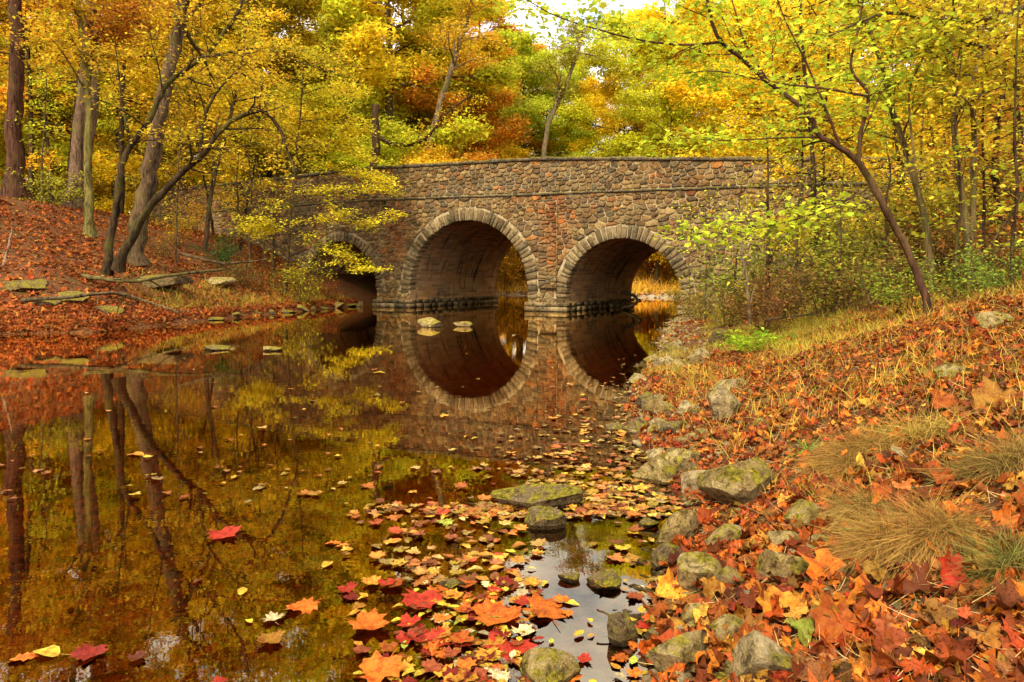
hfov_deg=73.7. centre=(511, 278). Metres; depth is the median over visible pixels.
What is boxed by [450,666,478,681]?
floating leaf
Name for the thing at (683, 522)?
rock
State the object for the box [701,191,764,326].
sapling
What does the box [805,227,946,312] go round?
shrub
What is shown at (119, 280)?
fallen log
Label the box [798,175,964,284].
shrub
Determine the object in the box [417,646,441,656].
floating leaf
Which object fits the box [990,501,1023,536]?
fallen leaf
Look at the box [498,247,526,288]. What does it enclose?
shrub
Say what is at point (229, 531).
floating leaf
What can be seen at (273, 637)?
floating leaf
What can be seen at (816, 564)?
fallen leaf
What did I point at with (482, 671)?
floating leaf
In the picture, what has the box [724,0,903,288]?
slim tree
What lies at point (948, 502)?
fallen leaf
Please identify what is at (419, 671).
floating leaf
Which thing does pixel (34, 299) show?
fallen branch
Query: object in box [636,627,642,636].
floating leaf
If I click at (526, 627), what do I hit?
floating leaf
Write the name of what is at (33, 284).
rock
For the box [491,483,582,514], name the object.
rock
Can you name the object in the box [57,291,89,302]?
rock
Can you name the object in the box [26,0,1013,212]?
sky
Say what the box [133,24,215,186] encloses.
slim tree
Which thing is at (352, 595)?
floating leaf
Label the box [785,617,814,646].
fallen leaf
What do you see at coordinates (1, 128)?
woodland tree
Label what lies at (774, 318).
fallen branch
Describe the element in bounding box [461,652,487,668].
floating leaf
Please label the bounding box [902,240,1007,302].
shrub
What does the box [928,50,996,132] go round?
woodland tree
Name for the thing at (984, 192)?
sapling
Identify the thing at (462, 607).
floating leaf
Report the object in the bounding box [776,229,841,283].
shrub
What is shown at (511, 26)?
woodland tree
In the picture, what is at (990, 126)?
woodland tree
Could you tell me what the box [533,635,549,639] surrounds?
floating leaf
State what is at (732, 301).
shrub
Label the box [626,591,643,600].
floating leaf
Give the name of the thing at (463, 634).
floating leaf
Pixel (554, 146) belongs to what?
woodland tree
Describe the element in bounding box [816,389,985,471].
grass tussock
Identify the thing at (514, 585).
floating leaf
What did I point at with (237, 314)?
edging stone
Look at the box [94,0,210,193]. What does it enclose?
slim tree
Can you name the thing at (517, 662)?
floating leaf
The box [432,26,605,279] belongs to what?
woodland tree
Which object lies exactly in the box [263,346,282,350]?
rock
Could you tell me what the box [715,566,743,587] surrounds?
rock
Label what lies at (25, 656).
floating leaf
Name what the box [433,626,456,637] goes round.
floating leaf
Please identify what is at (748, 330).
bank grass
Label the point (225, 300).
bank grass
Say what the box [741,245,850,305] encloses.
shrub
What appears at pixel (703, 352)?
shore rock
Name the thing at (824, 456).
grass tussock
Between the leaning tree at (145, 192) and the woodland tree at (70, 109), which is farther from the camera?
the woodland tree at (70, 109)
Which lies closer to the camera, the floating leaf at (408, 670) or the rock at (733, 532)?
the floating leaf at (408, 670)
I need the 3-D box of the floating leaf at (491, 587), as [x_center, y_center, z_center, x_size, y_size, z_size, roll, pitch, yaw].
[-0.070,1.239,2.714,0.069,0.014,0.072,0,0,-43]
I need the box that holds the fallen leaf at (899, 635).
[862,617,911,657]
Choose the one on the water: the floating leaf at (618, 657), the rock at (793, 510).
the floating leaf at (618, 657)
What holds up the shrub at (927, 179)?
on the ground at (358, 288)
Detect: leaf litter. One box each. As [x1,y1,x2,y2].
[0,196,349,331]
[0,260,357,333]
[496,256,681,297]
[623,274,1023,681]
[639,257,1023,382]
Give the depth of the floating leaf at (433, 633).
2.35 m
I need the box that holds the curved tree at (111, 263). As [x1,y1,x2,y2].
[70,0,372,275]
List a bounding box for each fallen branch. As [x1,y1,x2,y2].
[1,228,12,265]
[21,291,189,317]
[178,252,269,276]
[706,293,717,325]
[764,314,840,321]
[852,262,871,304]
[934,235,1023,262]
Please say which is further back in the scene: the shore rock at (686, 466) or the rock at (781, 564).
the shore rock at (686, 466)
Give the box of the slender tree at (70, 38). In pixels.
[1,0,152,238]
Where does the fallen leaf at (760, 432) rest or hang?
on the leaf litter at (951, 653)
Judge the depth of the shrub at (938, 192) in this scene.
11.82 m
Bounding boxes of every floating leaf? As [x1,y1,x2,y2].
[3,650,53,663]
[30,645,68,656]
[69,642,107,660]
[127,451,143,454]
[127,650,147,660]
[206,525,241,538]
[212,675,227,681]
[237,587,247,597]
[256,629,285,648]
[263,611,285,623]
[283,596,326,615]
[321,561,332,567]
[325,540,340,543]
[335,581,357,592]
[343,591,358,601]
[344,608,390,629]
[347,670,363,673]
[349,610,359,614]
[350,638,362,644]
[352,602,365,609]
[353,644,370,653]
[359,649,405,681]
[361,575,380,584]
[378,578,395,585]
[379,640,398,651]
[386,578,403,586]
[396,631,417,643]
[397,612,420,627]
[399,659,415,671]
[400,675,417,681]
[401,587,446,608]
[401,640,407,648]
[402,667,419,675]
[403,626,423,637]
[409,623,424,630]
[410,601,428,612]
[413,633,430,646]
[413,669,424,676]
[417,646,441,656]
[421,628,430,634]
[421,657,443,672]
[423,585,441,592]
[423,640,440,650]
[424,625,463,646]
[425,644,444,657]
[427,613,452,624]
[430,610,451,622]
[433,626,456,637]
[433,634,450,642]
[433,663,452,676]
[434,666,472,681]
[436,518,453,525]
[436,585,453,590]
[442,588,464,598]
[442,645,461,656]
[444,672,452,681]
[449,629,474,646]
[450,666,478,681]
[453,601,473,615]
[454,577,477,587]
[455,638,473,648]
[456,657,476,668]
[459,597,521,625]
[461,591,473,597]
[461,594,475,600]
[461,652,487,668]
[463,667,488,681]
[465,607,483,614]
[465,613,476,623]
[470,640,482,644]
[471,648,495,665]
[474,592,486,599]
[475,631,537,663]
[475,647,501,660]
[479,663,491,666]
[481,576,489,586]
[481,635,505,649]
[481,676,496,681]
[483,662,503,668]
[484,665,495,672]
[485,584,502,592]
[487,627,512,637]
[488,594,499,599]
[488,670,517,681]
[494,575,513,585]
[499,656,518,664]
[501,580,521,590]
[505,605,521,615]
[508,595,520,602]
[509,650,515,658]
[510,639,524,646]
[511,624,534,635]
[512,595,529,605]
[514,655,520,666]
[516,588,527,595]
[516,676,529,681]
[517,618,530,621]
[517,621,536,635]
[520,590,573,627]
[521,576,540,585]
[527,587,543,593]
[530,608,546,616]
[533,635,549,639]
[553,594,569,602]
[560,599,578,604]
[562,609,573,616]
[569,675,582,681]
[572,629,583,637]
[574,652,591,662]
[610,663,623,669]
[610,670,626,678]
[611,651,627,661]
[614,653,628,661]
[624,667,641,677]
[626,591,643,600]
[628,641,636,649]
[629,653,637,663]
[636,620,650,628]
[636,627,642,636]
[638,606,645,612]
[646,591,659,598]
[650,579,658,585]
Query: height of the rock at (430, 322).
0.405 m
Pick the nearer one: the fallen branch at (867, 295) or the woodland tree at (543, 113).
the fallen branch at (867, 295)
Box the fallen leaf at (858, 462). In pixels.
[856,452,863,465]
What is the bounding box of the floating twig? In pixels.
[596,609,608,615]
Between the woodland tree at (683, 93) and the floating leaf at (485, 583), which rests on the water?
the floating leaf at (485, 583)
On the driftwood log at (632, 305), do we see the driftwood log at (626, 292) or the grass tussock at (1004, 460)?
the driftwood log at (626, 292)
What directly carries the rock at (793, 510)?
on the ground at (358, 288)
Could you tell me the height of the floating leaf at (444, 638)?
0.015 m
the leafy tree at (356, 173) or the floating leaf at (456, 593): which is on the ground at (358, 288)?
the leafy tree at (356, 173)
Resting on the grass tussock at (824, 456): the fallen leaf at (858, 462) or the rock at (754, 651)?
the fallen leaf at (858, 462)
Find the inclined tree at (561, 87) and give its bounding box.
[526,13,618,156]
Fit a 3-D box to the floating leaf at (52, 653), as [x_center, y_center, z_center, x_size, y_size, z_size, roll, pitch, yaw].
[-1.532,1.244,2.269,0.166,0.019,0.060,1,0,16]
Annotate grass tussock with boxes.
[778,416,929,482]
[781,457,923,534]
[783,435,820,460]
[791,474,1020,587]
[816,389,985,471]
[899,401,1023,506]
[927,508,1023,613]
[929,351,996,379]
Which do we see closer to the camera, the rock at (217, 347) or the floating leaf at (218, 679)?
the floating leaf at (218, 679)
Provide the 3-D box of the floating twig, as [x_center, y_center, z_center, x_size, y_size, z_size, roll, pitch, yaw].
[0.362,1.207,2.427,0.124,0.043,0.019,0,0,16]
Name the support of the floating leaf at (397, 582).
on the water
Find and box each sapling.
[0,63,70,202]
[157,87,204,264]
[217,104,261,252]
[222,68,288,267]
[232,130,283,268]
[247,108,316,278]
[654,197,715,318]
[669,187,728,319]
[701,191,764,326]
[711,165,766,315]
[715,109,811,318]
[755,91,855,312]
[772,77,855,294]
[796,145,879,311]
[834,97,929,289]
[866,29,986,261]
[889,39,979,265]
[903,6,1002,296]
[933,1,1023,286]
[954,0,1023,287]
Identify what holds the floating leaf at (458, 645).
on the water
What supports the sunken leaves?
on the ground at (358, 288)
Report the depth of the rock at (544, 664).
2.12 m
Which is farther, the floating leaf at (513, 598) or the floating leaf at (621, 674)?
the floating leaf at (513, 598)
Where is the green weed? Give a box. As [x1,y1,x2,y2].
[714,326,797,351]
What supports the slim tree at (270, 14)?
on the ground at (358, 288)
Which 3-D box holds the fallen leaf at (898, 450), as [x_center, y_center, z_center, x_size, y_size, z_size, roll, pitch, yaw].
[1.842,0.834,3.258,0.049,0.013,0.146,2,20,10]
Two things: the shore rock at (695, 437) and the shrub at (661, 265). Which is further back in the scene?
the shrub at (661, 265)
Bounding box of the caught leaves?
[826,420,1018,527]
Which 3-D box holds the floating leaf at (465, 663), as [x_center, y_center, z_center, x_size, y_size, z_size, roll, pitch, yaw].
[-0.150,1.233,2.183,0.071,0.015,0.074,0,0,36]
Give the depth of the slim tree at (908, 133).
14.64 m
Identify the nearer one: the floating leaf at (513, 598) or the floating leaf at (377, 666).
the floating leaf at (377, 666)
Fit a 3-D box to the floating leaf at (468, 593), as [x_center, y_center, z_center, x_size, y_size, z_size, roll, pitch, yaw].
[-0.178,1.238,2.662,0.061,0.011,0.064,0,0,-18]
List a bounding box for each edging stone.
[207,317,224,320]
[232,312,242,316]
[281,309,297,312]
[297,304,308,311]
[334,302,344,307]
[346,303,356,306]
[356,301,362,306]
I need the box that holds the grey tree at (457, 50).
[414,0,520,157]
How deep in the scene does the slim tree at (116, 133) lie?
38.51 m
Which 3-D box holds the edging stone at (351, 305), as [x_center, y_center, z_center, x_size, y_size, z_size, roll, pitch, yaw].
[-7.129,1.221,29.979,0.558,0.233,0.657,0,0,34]
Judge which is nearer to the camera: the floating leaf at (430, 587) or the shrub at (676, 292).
the floating leaf at (430, 587)
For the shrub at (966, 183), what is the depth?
18.19 m
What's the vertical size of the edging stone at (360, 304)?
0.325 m
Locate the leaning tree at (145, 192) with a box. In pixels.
[106,0,270,265]
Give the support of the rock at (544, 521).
in the water
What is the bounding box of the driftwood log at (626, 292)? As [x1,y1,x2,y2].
[621,289,639,300]
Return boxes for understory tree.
[0,24,72,198]
[0,60,148,212]
[0,62,115,204]
[24,92,131,209]
[27,115,108,201]
[68,117,188,211]
[92,110,177,209]
[92,170,132,197]
[289,113,428,174]
[306,146,386,171]
[372,141,472,276]
[381,150,417,165]
[499,245,515,269]
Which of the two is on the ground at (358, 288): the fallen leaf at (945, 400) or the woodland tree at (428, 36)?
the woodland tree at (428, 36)
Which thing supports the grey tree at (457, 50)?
on the ground at (358, 288)
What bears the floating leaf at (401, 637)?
on the water
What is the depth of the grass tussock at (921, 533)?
2.30 m
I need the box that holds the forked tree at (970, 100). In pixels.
[820,0,1023,289]
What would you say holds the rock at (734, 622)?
on the ground at (358, 288)
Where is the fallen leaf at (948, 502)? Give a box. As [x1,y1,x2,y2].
[939,500,969,515]
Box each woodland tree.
[0,0,81,137]
[0,2,152,201]
[0,10,62,188]
[0,16,76,178]
[9,0,249,202]
[55,0,281,219]
[132,10,293,183]
[161,0,391,180]
[165,95,244,186]
[172,20,281,188]
[224,2,395,175]
[248,0,480,160]
[249,0,532,173]
[253,12,433,172]
[260,0,466,167]
[285,17,400,145]
[342,0,530,152]
[357,7,522,151]
[370,24,478,159]
[392,48,537,272]
[410,1,531,160]
[412,74,535,252]
[432,1,526,127]
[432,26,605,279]
[487,29,571,260]
[495,50,596,155]
[509,61,601,156]
[524,45,598,154]
[534,71,612,152]
[541,114,600,156]
[555,13,716,278]
[556,72,656,156]
[577,79,676,156]
[591,0,736,143]
[593,65,725,284]
[594,0,765,156]
[646,15,737,156]
[646,51,814,288]
[654,0,896,156]
[666,0,811,153]
[668,0,908,156]
[709,0,991,156]
[774,70,940,158]
[783,1,1023,155]
[838,92,961,154]
[899,38,1023,156]
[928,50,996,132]
[946,83,1023,154]
[970,0,1023,146]
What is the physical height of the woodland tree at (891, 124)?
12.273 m
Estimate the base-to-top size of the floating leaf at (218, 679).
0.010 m
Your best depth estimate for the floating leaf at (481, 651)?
2.25 m
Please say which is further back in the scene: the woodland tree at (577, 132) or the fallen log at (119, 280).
the woodland tree at (577, 132)
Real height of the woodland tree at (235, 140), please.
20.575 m
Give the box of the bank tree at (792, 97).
[481,0,932,313]
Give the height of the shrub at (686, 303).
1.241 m
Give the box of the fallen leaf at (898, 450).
[891,445,902,455]
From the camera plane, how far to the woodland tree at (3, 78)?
35.99 m
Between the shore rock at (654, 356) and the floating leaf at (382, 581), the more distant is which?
the shore rock at (654, 356)
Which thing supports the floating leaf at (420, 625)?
on the water
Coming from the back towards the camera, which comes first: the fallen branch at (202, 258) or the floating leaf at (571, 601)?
the fallen branch at (202, 258)
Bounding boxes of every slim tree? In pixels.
[0,0,76,200]
[0,0,111,203]
[11,1,129,186]
[36,0,219,213]
[64,0,175,198]
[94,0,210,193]
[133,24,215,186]
[134,46,192,189]
[148,0,253,234]
[179,5,302,250]
[245,37,310,178]
[291,13,382,173]
[399,87,428,133]
[712,3,865,300]
[714,0,839,156]
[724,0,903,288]
[749,0,931,291]
[805,0,990,269]
[835,0,979,266]
[879,1,994,264]
[941,0,1023,256]
[954,41,1023,209]
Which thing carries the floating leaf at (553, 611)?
on the water
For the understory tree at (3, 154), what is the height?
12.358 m
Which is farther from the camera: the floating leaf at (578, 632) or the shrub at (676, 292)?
the shrub at (676, 292)
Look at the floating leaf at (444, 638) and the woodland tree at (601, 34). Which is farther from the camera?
the woodland tree at (601, 34)
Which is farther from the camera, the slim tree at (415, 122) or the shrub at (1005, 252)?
the slim tree at (415, 122)
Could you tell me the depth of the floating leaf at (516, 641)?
2.32 m
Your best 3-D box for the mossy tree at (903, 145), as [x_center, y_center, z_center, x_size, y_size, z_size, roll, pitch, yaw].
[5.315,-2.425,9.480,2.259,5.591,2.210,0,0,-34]
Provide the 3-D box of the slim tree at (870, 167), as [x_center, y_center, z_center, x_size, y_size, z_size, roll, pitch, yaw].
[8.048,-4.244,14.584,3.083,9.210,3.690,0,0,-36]
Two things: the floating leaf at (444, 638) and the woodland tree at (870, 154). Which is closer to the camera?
the floating leaf at (444, 638)
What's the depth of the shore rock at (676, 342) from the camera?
11.64 m
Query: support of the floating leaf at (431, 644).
on the floating leaf
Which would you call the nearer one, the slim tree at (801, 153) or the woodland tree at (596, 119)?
the slim tree at (801, 153)
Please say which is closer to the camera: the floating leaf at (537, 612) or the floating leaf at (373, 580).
the floating leaf at (537, 612)
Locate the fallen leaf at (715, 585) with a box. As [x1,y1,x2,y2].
[696,577,722,599]
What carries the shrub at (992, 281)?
on the ground at (358, 288)
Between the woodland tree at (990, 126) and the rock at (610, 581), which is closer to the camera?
the rock at (610, 581)
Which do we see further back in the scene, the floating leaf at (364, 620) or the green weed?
the green weed
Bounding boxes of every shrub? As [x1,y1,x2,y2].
[21,160,96,205]
[145,225,181,257]
[151,198,206,245]
[168,182,215,232]
[185,229,247,269]
[207,250,263,291]
[264,238,336,304]
[317,277,342,302]
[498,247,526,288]
[506,248,526,284]
[638,255,670,280]
[665,284,680,300]
[666,282,708,318]
[680,280,726,320]
[683,277,761,327]
[686,217,824,314]
[692,251,790,318]
[700,259,790,323]
[716,277,795,334]
[719,257,773,307]
[737,246,825,324]
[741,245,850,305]
[765,242,867,321]
[766,160,900,294]
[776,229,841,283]
[795,221,923,313]
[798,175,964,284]
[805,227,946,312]
[815,208,900,279]
[846,123,1008,267]
[859,246,946,311]
[860,126,1022,276]
[866,197,963,280]
[875,160,1023,270]
[875,200,1009,285]
[902,123,1023,252]
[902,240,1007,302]
[906,182,1023,284]
[923,219,1023,286]
[928,112,1023,262]
[962,232,1023,293]
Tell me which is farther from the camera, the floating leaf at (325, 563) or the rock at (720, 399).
the rock at (720, 399)
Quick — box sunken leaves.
[0,384,689,681]
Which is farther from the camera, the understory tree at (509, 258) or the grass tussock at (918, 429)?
the understory tree at (509, 258)
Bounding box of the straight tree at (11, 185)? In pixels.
[0,0,81,197]
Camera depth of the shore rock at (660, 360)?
9.25 m
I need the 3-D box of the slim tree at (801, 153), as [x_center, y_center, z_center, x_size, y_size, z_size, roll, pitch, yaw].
[6.845,-2.931,16.343,2.760,7.744,3.304,0,0,43]
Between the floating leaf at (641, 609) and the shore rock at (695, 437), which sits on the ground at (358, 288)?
the shore rock at (695, 437)
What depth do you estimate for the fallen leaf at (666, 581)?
2.62 m
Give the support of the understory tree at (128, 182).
on the ground at (358, 288)
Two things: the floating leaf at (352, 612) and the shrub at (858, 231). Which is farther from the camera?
the shrub at (858, 231)
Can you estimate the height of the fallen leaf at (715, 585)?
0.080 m
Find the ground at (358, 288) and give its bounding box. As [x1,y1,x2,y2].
[0,198,1023,681]
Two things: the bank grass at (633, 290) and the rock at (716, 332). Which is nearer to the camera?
the rock at (716, 332)
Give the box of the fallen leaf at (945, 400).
[929,382,970,408]
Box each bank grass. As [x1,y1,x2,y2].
[31,237,346,311]
[496,261,680,294]
[629,269,1023,505]
[645,275,1023,410]
[698,268,950,355]
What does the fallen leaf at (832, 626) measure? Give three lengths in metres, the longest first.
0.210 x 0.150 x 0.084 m
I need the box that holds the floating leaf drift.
[0,326,683,586]
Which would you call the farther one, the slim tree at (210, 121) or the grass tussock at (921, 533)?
the slim tree at (210, 121)
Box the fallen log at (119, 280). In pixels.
[81,266,224,291]
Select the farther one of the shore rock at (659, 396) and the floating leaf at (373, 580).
the shore rock at (659, 396)
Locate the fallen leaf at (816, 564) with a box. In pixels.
[797,548,847,584]
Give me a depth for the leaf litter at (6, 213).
21.88 m
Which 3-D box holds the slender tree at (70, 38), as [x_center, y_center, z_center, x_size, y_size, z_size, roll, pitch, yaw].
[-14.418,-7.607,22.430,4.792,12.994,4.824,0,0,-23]
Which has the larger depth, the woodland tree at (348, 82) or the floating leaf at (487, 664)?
the woodland tree at (348, 82)
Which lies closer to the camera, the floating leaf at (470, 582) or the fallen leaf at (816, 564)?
the fallen leaf at (816, 564)
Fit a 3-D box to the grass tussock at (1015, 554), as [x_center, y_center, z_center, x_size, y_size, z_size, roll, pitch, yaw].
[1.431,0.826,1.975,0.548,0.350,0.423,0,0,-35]
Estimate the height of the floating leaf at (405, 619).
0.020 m
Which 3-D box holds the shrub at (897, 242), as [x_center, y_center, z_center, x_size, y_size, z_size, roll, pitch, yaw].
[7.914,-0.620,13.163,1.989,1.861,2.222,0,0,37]
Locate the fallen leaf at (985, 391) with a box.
[971,375,1022,413]
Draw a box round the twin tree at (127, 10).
[23,0,189,209]
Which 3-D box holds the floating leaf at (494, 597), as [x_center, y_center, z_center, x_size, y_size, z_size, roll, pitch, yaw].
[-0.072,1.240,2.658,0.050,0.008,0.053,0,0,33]
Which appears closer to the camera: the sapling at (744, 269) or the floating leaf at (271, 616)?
the floating leaf at (271, 616)
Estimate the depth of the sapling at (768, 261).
12.98 m
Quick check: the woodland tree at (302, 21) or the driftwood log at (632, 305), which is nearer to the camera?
the driftwood log at (632, 305)
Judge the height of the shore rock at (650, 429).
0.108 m
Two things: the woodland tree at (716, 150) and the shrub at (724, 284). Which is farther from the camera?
the woodland tree at (716, 150)
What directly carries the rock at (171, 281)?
on the ground at (358, 288)
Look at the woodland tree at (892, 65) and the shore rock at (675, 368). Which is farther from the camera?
the woodland tree at (892, 65)
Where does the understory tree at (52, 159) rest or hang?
on the ground at (358, 288)
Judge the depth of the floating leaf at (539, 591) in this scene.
2.71 m
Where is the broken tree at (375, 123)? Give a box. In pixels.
[370,84,490,165]
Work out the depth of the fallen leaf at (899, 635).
1.83 m
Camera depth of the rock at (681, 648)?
2.11 m
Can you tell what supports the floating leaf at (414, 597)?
on the water
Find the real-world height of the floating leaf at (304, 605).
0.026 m
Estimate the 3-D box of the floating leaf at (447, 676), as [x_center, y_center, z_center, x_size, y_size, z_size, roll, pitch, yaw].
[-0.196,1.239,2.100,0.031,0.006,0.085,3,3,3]
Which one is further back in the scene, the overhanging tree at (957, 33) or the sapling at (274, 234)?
the sapling at (274, 234)
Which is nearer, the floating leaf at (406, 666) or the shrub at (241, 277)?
the floating leaf at (406, 666)
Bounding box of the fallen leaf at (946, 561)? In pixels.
[938,543,979,586]
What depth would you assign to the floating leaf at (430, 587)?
2.73 m
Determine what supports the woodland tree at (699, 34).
on the ground at (358, 288)
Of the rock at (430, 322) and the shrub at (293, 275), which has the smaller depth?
the rock at (430, 322)
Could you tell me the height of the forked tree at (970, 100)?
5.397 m
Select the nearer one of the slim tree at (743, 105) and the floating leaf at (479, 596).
the floating leaf at (479, 596)
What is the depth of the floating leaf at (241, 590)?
2.71 m
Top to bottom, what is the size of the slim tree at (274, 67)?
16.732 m
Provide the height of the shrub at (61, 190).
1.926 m
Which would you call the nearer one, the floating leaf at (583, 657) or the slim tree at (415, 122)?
the floating leaf at (583, 657)
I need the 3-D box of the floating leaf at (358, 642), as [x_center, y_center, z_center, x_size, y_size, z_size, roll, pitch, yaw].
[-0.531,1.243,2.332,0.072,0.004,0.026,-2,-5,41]
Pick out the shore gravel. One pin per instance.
(602, 637)
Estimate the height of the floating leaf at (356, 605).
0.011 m
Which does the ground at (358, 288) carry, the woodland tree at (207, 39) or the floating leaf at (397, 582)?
the woodland tree at (207, 39)
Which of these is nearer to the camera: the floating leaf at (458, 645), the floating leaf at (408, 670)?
the floating leaf at (408, 670)
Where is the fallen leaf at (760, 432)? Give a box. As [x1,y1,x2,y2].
[757,429,770,443]
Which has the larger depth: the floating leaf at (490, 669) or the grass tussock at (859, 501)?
the grass tussock at (859, 501)
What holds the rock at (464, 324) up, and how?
in the water
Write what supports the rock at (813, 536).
on the ground at (358, 288)
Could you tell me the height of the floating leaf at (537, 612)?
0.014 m
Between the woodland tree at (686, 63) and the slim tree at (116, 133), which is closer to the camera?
the slim tree at (116, 133)
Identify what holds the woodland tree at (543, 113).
on the ground at (358, 288)
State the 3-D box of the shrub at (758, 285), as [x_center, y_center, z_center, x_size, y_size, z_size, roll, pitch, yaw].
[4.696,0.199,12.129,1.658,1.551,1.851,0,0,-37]
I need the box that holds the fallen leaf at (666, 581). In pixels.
[656,566,688,601]
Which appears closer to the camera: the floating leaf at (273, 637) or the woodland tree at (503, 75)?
the floating leaf at (273, 637)
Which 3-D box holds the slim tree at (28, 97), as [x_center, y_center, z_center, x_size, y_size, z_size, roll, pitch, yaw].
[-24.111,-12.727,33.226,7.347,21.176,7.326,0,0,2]
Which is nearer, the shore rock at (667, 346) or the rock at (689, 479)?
the rock at (689, 479)
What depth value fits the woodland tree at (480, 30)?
72.47 m
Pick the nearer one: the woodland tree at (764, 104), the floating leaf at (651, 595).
the floating leaf at (651, 595)
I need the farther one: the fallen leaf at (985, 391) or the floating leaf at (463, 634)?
the fallen leaf at (985, 391)
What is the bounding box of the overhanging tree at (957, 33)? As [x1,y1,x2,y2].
[731,0,1023,298]
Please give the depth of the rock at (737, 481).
3.50 m
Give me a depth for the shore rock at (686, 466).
4.16 m
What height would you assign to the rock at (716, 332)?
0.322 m
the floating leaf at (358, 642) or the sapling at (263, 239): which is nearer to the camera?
the floating leaf at (358, 642)
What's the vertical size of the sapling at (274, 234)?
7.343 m
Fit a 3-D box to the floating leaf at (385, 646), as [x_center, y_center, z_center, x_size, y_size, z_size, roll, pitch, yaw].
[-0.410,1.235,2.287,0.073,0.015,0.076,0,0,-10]
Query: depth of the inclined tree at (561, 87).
45.87 m
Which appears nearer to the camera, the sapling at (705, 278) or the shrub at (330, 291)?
the sapling at (705, 278)
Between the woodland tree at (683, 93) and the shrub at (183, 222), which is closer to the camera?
the shrub at (183, 222)
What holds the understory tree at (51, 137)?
on the ground at (358, 288)
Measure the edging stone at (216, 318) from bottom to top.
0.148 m
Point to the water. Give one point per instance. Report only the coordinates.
(154, 395)
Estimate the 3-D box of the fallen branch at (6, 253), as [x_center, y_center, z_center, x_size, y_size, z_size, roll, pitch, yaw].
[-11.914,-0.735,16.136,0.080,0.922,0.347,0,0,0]
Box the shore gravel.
[576,315,1009,681]
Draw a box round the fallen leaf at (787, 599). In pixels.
[755,580,803,621]
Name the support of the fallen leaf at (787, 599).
on the leaf litter at (951, 653)
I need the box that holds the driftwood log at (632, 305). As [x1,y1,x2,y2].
[622,299,641,308]
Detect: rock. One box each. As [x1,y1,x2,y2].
[3,279,47,290]
[32,300,60,306]
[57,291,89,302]
[94,305,124,313]
[138,274,193,287]
[203,345,231,350]
[207,277,235,286]
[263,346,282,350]
[417,317,443,327]
[438,578,465,590]
[453,321,473,326]
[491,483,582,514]
[519,647,580,681]
[523,506,566,536]
[558,572,579,585]
[586,571,621,591]
[605,423,625,431]
[607,612,637,649]
[626,416,647,434]
[628,373,646,382]
[632,455,678,485]
[636,392,654,406]
[638,516,658,529]
[641,398,651,411]
[643,353,658,362]
[645,399,674,414]
[647,424,660,435]
[647,447,664,459]
[648,417,656,425]
[648,629,706,674]
[650,543,681,570]
[653,356,673,366]
[654,393,665,400]
[654,417,667,426]
[658,509,698,544]
[660,421,686,434]
[662,448,701,464]
[663,343,675,351]
[663,366,687,372]
[666,447,676,451]
[670,339,684,346]
[671,359,685,366]
[676,400,698,415]
[676,462,698,473]
[677,551,721,591]
[681,469,710,493]
[681,603,708,622]
[685,354,704,365]
[685,433,702,441]
[691,348,709,358]
[691,435,701,443]
[697,457,775,505]
[704,523,742,544]
[706,386,740,419]
[708,328,731,343]
[709,378,748,389]
[709,614,743,640]
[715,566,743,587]
[723,630,792,681]
[755,549,808,581]
[766,530,800,553]
[783,499,821,527]
[806,533,828,554]
[933,363,969,378]
[975,311,1015,328]
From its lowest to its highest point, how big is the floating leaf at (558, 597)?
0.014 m
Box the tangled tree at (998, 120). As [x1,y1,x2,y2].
[872,0,1023,266]
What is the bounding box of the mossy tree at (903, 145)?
[809,0,995,295]
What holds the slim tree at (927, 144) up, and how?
on the ground at (358, 288)
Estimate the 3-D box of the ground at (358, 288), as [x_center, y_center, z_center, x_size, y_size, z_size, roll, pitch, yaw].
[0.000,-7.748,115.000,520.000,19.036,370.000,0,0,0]
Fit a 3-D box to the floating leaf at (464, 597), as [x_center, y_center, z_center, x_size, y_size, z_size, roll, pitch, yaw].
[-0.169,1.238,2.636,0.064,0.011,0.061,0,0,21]
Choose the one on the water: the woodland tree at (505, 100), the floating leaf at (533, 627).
the floating leaf at (533, 627)
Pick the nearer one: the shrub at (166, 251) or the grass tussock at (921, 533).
the grass tussock at (921, 533)
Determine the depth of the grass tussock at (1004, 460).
2.68 m
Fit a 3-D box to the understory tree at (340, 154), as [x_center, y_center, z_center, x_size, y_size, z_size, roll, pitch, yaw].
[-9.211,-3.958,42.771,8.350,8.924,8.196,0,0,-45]
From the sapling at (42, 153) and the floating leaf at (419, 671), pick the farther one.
the sapling at (42, 153)
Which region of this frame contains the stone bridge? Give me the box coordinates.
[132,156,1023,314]
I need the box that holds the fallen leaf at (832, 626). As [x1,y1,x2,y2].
[810,590,863,649]
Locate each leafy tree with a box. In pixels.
[132,13,354,250]
[217,47,409,291]
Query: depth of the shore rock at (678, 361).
8.85 m
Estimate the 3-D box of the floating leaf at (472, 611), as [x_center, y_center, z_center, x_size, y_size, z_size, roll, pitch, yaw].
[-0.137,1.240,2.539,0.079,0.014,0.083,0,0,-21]
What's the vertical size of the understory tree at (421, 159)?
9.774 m
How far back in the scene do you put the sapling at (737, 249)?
16.00 m
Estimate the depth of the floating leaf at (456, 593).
2.67 m
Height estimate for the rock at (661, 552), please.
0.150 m
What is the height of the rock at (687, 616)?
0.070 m
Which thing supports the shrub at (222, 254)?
on the ground at (358, 288)
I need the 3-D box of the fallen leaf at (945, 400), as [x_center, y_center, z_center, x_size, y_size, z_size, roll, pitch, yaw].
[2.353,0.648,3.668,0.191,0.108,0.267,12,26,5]

